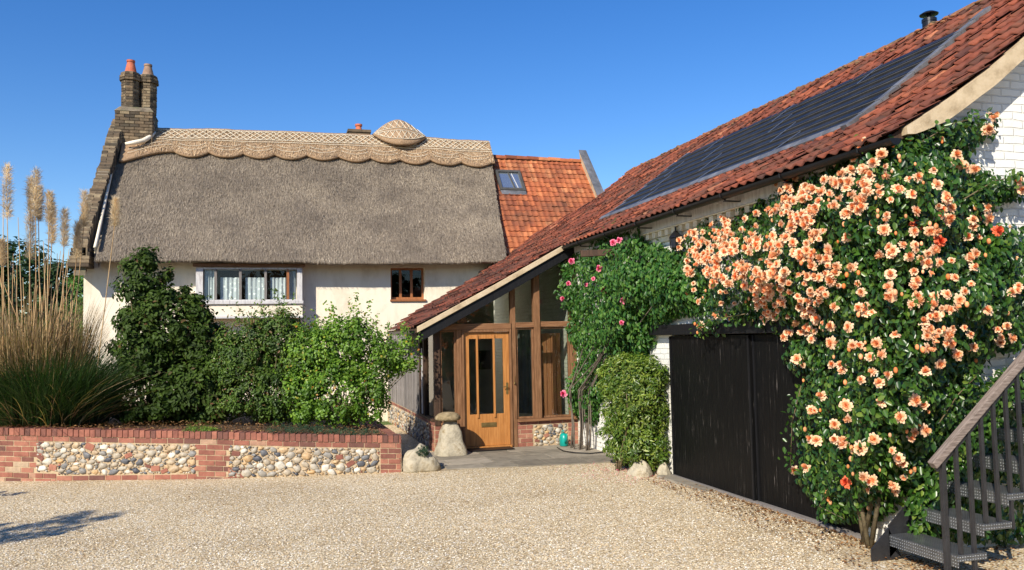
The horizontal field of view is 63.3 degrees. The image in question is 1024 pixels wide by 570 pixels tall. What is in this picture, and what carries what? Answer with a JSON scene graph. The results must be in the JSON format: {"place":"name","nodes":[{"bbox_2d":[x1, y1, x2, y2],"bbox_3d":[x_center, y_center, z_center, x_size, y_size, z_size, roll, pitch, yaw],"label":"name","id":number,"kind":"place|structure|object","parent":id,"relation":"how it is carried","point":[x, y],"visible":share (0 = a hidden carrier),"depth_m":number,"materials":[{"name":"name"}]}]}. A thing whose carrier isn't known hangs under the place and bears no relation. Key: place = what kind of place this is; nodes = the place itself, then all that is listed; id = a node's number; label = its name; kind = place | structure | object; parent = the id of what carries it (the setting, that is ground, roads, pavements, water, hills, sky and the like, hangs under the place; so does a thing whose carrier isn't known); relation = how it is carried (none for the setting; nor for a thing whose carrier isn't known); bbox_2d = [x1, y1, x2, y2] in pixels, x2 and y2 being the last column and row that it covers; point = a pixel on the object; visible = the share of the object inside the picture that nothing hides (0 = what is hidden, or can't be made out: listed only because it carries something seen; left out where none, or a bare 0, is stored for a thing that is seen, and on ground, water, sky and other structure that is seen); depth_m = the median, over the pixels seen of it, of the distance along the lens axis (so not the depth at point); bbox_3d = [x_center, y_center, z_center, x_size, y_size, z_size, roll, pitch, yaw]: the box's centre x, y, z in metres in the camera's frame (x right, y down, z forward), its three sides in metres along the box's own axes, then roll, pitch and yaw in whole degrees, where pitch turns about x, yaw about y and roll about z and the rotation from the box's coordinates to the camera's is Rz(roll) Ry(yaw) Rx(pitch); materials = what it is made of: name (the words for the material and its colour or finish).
{"place":"outdoors","nodes":[
{"label":"outdoors","id":0,"kind":"place"},
{"bbox_2d":[379,421,392,424],"bbox_3d":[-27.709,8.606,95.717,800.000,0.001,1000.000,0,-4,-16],"label":"terrain","id":1,"kind":"structure","parent":0,"point":[385,423],"depth_m":19.23,"materials":[{"name":"green plant"}]},
{"bbox_2d":[0,304,80,355],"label":"purple leaf shrub","id":2,"kind":"object","parent":1,"relation":"on","point":[35,329],"visible":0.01,"depth_m":19.25,"materials":[{"name":"grey plant"}]},
{"bbox_2d":[0,235,83,345],"bbox_3d":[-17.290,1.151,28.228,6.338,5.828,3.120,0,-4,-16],"label":"dark tree","id":3,"kind":"object","parent":1,"relation":"on","point":[24,261],"visible":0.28,"depth_m":28.19,"materials":[{"name":"green plant"}]},
{"bbox_2d":[60,268,83,340],"bbox_3d":[-11.171,1.439,21.282,1.168,4.096,1.137,-4,-5,37],"label":"green conifer","id":4,"kind":"object","parent":1,"relation":"on","point":[71,281],"visible":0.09,"depth_m":21.26,"materials":[{"name":"green plant"}]},
{"bbox_2d":[67,59,603,421],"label":"thatched cottage","id":5,"kind":"structure","parent":1,"relation":"on","point":[396,221],"depth_m":20.31,"materials":[{"name":"brown plant"}]},
{"bbox_2d":[193,263,304,318],"bbox_3d":[-6.017,0.136,19.085,2.420,1.270,0.780,0,-4,-16],"label":"bay window","id":6,"kind":"structure","parent":5,"relation":"in","point":[245,287],"depth_m":18.87,"materials":[{"name":"white wood"}]},
{"bbox_2d":[390,268,425,301],"bbox_3d":[-2.552,-0.008,20.224,0.870,0.825,0.280,0,-4,-16],"label":"window","id":7,"kind":"structure","parent":5,"relation":"in","point":[400,298],"depth_m":20.27,"materials":[{"name":"brown wood"}]},
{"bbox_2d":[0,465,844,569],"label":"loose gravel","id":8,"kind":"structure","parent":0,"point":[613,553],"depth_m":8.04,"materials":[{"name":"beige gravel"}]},
{"bbox_2d":[0,0,976,312],"label":"sky","id":9,"kind":"structure","parent":0,"point":[625,83],"materials":[{"name":"blue"}]},
{"bbox_2d":[402,444,615,469],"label":"stone paving","id":10,"kind":"structure","parent":0,"point":[546,455],"depth_m":13.02,"materials":[{"name":"grey stone"}]},
{"bbox_2d":[434,412,467,456],"bbox_3d":[-1.010,2.435,13.672,0.544,0.690,0.548,0,-4,-16],"label":"staddle stone","id":11,"kind":"object","parent":10,"relation":"on","point":[450,441],"visible":1,"depth_m":13.50,"materials":[{"name":"beige stone"}]},
{"bbox_2d":[387,243,578,450],"bbox_3d":[-1.100,1.260,17.195,3.046,3.630,6.298,0,-4,-16],"label":"entrance porch","id":12,"kind":"object","parent":10,"relation":"on","point":[459,329],"visible":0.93,"depth_m":14.67,"materials":[{"name":"wood"}]},
{"bbox_2d":[440,330,456,421],"bbox_3d":[-1.098,1.561,14.243,0.280,1.560,0.060,0,-4,-16],"label":"window","id":13,"kind":"structure","parent":12,"relation":"in","point":[454,331],"depth_m":14.24,"materials":[{"name":"brown wood"}]},
{"bbox_2d":[461,329,513,448],"bbox_3d":[-0.433,1.803,14.393,0.886,2.060,0.170,0,-4,-16],"label":"door","id":14,"kind":"structure","parent":12,"relation":"in","point":[495,429],"depth_m":14.37,"materials":[{"name":"brown wood"}]},
{"bbox_2d":[516,328,534,418],"bbox_3d":[0.224,1.547,14.627,0.325,1.585,0.060,0,-4,-16],"label":"window","id":15,"kind":"structure","parent":12,"relation":"in","point":[531,329],"depth_m":14.61,"materials":[{"name":"brown wood"}]},
{"bbox_2d":[541,333,561,414],"bbox_3d":[0.694,1.875,15.478,0.460,1.950,0.065,0,-4,-16],"label":"inner door","id":16,"kind":"structure","parent":12,"relation":"in","point":[551,361],"depth_m":15.47,"materials":[{"name":"brown wood"}]},
{"bbox_2d":[540,327,570,416],"bbox_3d":[0.765,1.544,14.784,0.560,1.590,0.060,0,-4,-16],"label":"window","id":17,"kind":"structure","parent":12,"relation":"in","point":[568,343],"depth_m":14.78,"materials":[{"name":"brown wood"}]},
{"bbox_2d":[467,446,514,451],"bbox_3d":[-0.361,2.782,14.074,0.770,0.016,0.310,0,-4,-16],"label":"doormat","id":18,"kind":"object","parent":10,"relation":"on","point":[490,449],"visible":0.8,"depth_m":14.01,"materials":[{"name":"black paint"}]},
{"bbox_2d":[559,430,567,445],"bbox_3d":[0.912,2.647,14.336,0.145,0.272,0.345,0,-4,-16],"label":"watering can","id":19,"kind":"object","parent":10,"relation":"on","point":[563,439],"visible":1,"depth_m":14.31,"materials":[{"name":"teal plastic"}]},
{"bbox_2d":[557,447,602,453],"bbox_3d":[1.067,2.731,13.694,0.957,0.018,0.521,-3,-4,28],"label":"garden hose","id":20,"kind":"object","parent":10,"relation":"on","point":[579,452],"visible":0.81,"depth_m":13.41,"materials":[{"name":"plastic"}]},
{"bbox_2d":[553,218,706,450],"bbox_3d":[1.571,0.790,12.449,0.692,3.761,4.820,0,-4,-16],"label":"pink climbing rose","id":21,"kind":"object","parent":10,"relation":"on","point":[622,285],"visible":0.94,"depth_m":12.39,"materials":[{"name":"green plant"}]},
{"bbox_2d":[0,425,1023,569],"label":"gravel drive","id":22,"kind":"structure","parent":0,"point":[408,442],"depth_m":8.59,"materials":[{"name":"beige gravel"}]},
{"bbox_2d":[0,418,401,480],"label":"raised bed wall","id":23,"kind":"structure","parent":22,"relation":"on","point":[31,453],"depth_m":11.81,"materials":[{"name":"red brick"}]},
{"bbox_2d":[92,402,372,433],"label":"bed soil","id":24,"kind":"structure","parent":23,"relation":"in","point":[247,420],"depth_m":13.28,"materials":[{"name":"brown soil"}]},
{"bbox_2d":[0,162,183,427],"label":"pampas grass","id":25,"kind":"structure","parent":24,"relation":"on","point":[63,378],"depth_m":12.62,"materials":[{"name":"beige plant"}]},
{"bbox_2d":[103,245,239,425],"bbox_3d":[-5.543,0.813,13.559,2.158,3.030,1.690,0,-4,-16],"label":"dark evergreen shrub","id":26,"kind":"object","parent":24,"relation":"on","point":[147,312],"visible":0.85,"depth_m":13.31,"materials":[{"name":"green plant"}]},
{"bbox_2d":[4,419,384,434],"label":"leaf litter","id":27,"kind":"object","parent":24,"relation":"on","point":[151,427],"visible":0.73,"depth_m":12.23,"materials":[{"name":"brown plant"}]},
{"bbox_2d":[182,425,218,431],"bbox_3d":[-4.455,2.073,11.917,0.560,0.166,0.336,0,-4,-16],"label":"creeping thyme","id":28,"kind":"object","parent":24,"relation":"on","point":[198,429],"visible":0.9,"depth_m":11.86,"materials":[{"name":"green plant"}]},
{"bbox_2d":[202,288,327,425],"bbox_3d":[-3.988,1.158,13.531,2.030,2.229,1.225,0,-4,-16],"label":"twiggy green shrub","id":29,"kind":"object","parent":24,"relation":"on","point":[262,351],"visible":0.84,"depth_m":13.23,"materials":[{"name":"green plant"}]},
{"bbox_2d":[264,423,382,436],"bbox_3d":[-2.746,2.102,12.103,1.738,0.231,0.588,-1,-4,-7],"label":"rosemary","id":30,"kind":"object","parent":24,"relation":"on","point":[313,430],"visible":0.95,"depth_m":11.97,"materials":[{"name":"green plant"}]},
{"bbox_2d":[270,292,422,427],"bbox_3d":[-2.653,1.196,13.482,2.445,2.172,1.286,0,-4,-16],"label":"bright green shrub","id":31,"kind":"object","parent":24,"relation":"on","point":[318,383],"visible":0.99,"depth_m":13.21,"materials":[{"name":"green plant"}]},
{"bbox_2d":[401,443,440,472],"bbox_3d":[-1.348,2.515,12.137,0.594,0.387,0.433,0,-4,-16],"label":"boulder","id":32,"kind":"object","parent":22,"relation":"on","point":[420,457],"visible":1,"depth_m":11.98,"materials":[{"name":"stone"}]},
{"bbox_2d":[12,469,1023,569],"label":"fallen leaves","id":33,"kind":"object","parent":22,"relation":"on","point":[815,535],"visible":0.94,"depth_m":7.85,"materials":[{"name":"brown plant"}]},
{"bbox_2d":[526,456,685,488],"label":"pink petals","id":34,"kind":"object","parent":22,"relation":"on","point":[606,474],"visible":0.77,"depth_m":11.33,"materials":[{"name":"pink plant"}]},
{"bbox_2d":[594,351,671,471],"bbox_3d":[1.737,1.811,11.878,0.889,1.712,1.620,0,-4,-16],"label":"clipped evergreen shrub","id":35,"kind":"object","parent":22,"relation":"on","point":[631,386],"visible":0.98,"depth_m":11.42,"materials":[{"name":"green plant"}]},
{"bbox_2d":[627,460,652,477],"bbox_3d":[1.730,2.473,11.272,0.284,0.239,0.364,1,-4,-35],"label":"foot stone","id":36,"kind":"object","parent":22,"relation":"on","point":[638,470],"visible":0.94,"depth_m":11.17,"materials":[{"name":"beige stone"}]},
{"bbox_2d":[657,462,670,474],"bbox_3d":[2.062,2.488,11.233,0.189,0.190,0.192,-3,-4,28],"label":"corner stone","id":37,"kind":"object","parent":22,"relation":"on","point":[663,468],"visible":0.67,"depth_m":11.18,"materials":[{"name":"beige stone"}]},
{"bbox_2d":[656,474,715,491],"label":"threshold slab","id":38,"kind":"structure","parent":22,"relation":"on","point":[675,479],"depth_m":10.54,"materials":[{"name":"stone"}]},
{"bbox_2d":[478,0,1023,547],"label":"barn","id":39,"kind":"structure","parent":22,"relation":"on","point":[728,400],"depth_m":9.73,"materials":[{"name":"white paint"}]},
{"bbox_2d":[580,249,616,256],"bbox_3d":[1.402,-0.500,12.878,0.678,0.110,0.070,-2,-4,7],"label":"timber bracket","id":40,"kind":"object","parent":39,"relation":"attached to","point":[589,253],"visible":0.6,"depth_m":12.86,"materials":[{"name":"brown wood"}]},
{"bbox_2d":[618,334,636,439],"bbox_3d":[1.830,1.663,12.830,0.110,2.050,0.900,0,-4,-16],"label":"side door","id":41,"kind":"structure","parent":39,"relation":"in","point":[625,350],"depth_m":12.89,"materials":[{"name":"black paint"}]},
{"bbox_2d":[669,227,682,254],"bbox_3d":[2.174,-0.582,10.947,0.228,0.380,0.173,0,-4,-16],"label":"wall lantern","id":42,"kind":"object","parent":39,"relation":"attached to","point":[674,235],"depth_m":10.89,"materials":[{"name":"black metal"}]},
{"bbox_2d":[669,335,757,500],"bbox_3d":[2.451,1.556,10.305,0.062,1.855,1.960,0,-4,-16],"label":"garage door","id":43,"kind":"structure","parent":39,"relation":"in","point":[712,387],"depth_m":10.15,"materials":[{"name":"black paint"}]},
{"bbox_2d":[752,334,859,532],"bbox_3d":[3.002,1.431,8.527,0.062,1.855,1.730,0,-4,-16],"label":"garage door","id":44,"kind":"structure","parent":39,"relation":"in","point":[773,380],"depth_m":8.96,"materials":[{"name":"black paint"}]},
{"bbox_2d":[669,107,1023,548],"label":"peach climbing rose","id":45,"kind":"object","parent":22,"relation":"on","point":[924,208],"visible":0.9,"depth_m":7.07,"materials":[{"name":"green plant"}]},
{"bbox_2d":[870,349,1023,569],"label":"steel staircase","id":46,"kind":"structure","parent":22,"relation":"on","point":[896,536],"depth_m":6.41,"materials":[{"name":"grey metal"}]}
]}

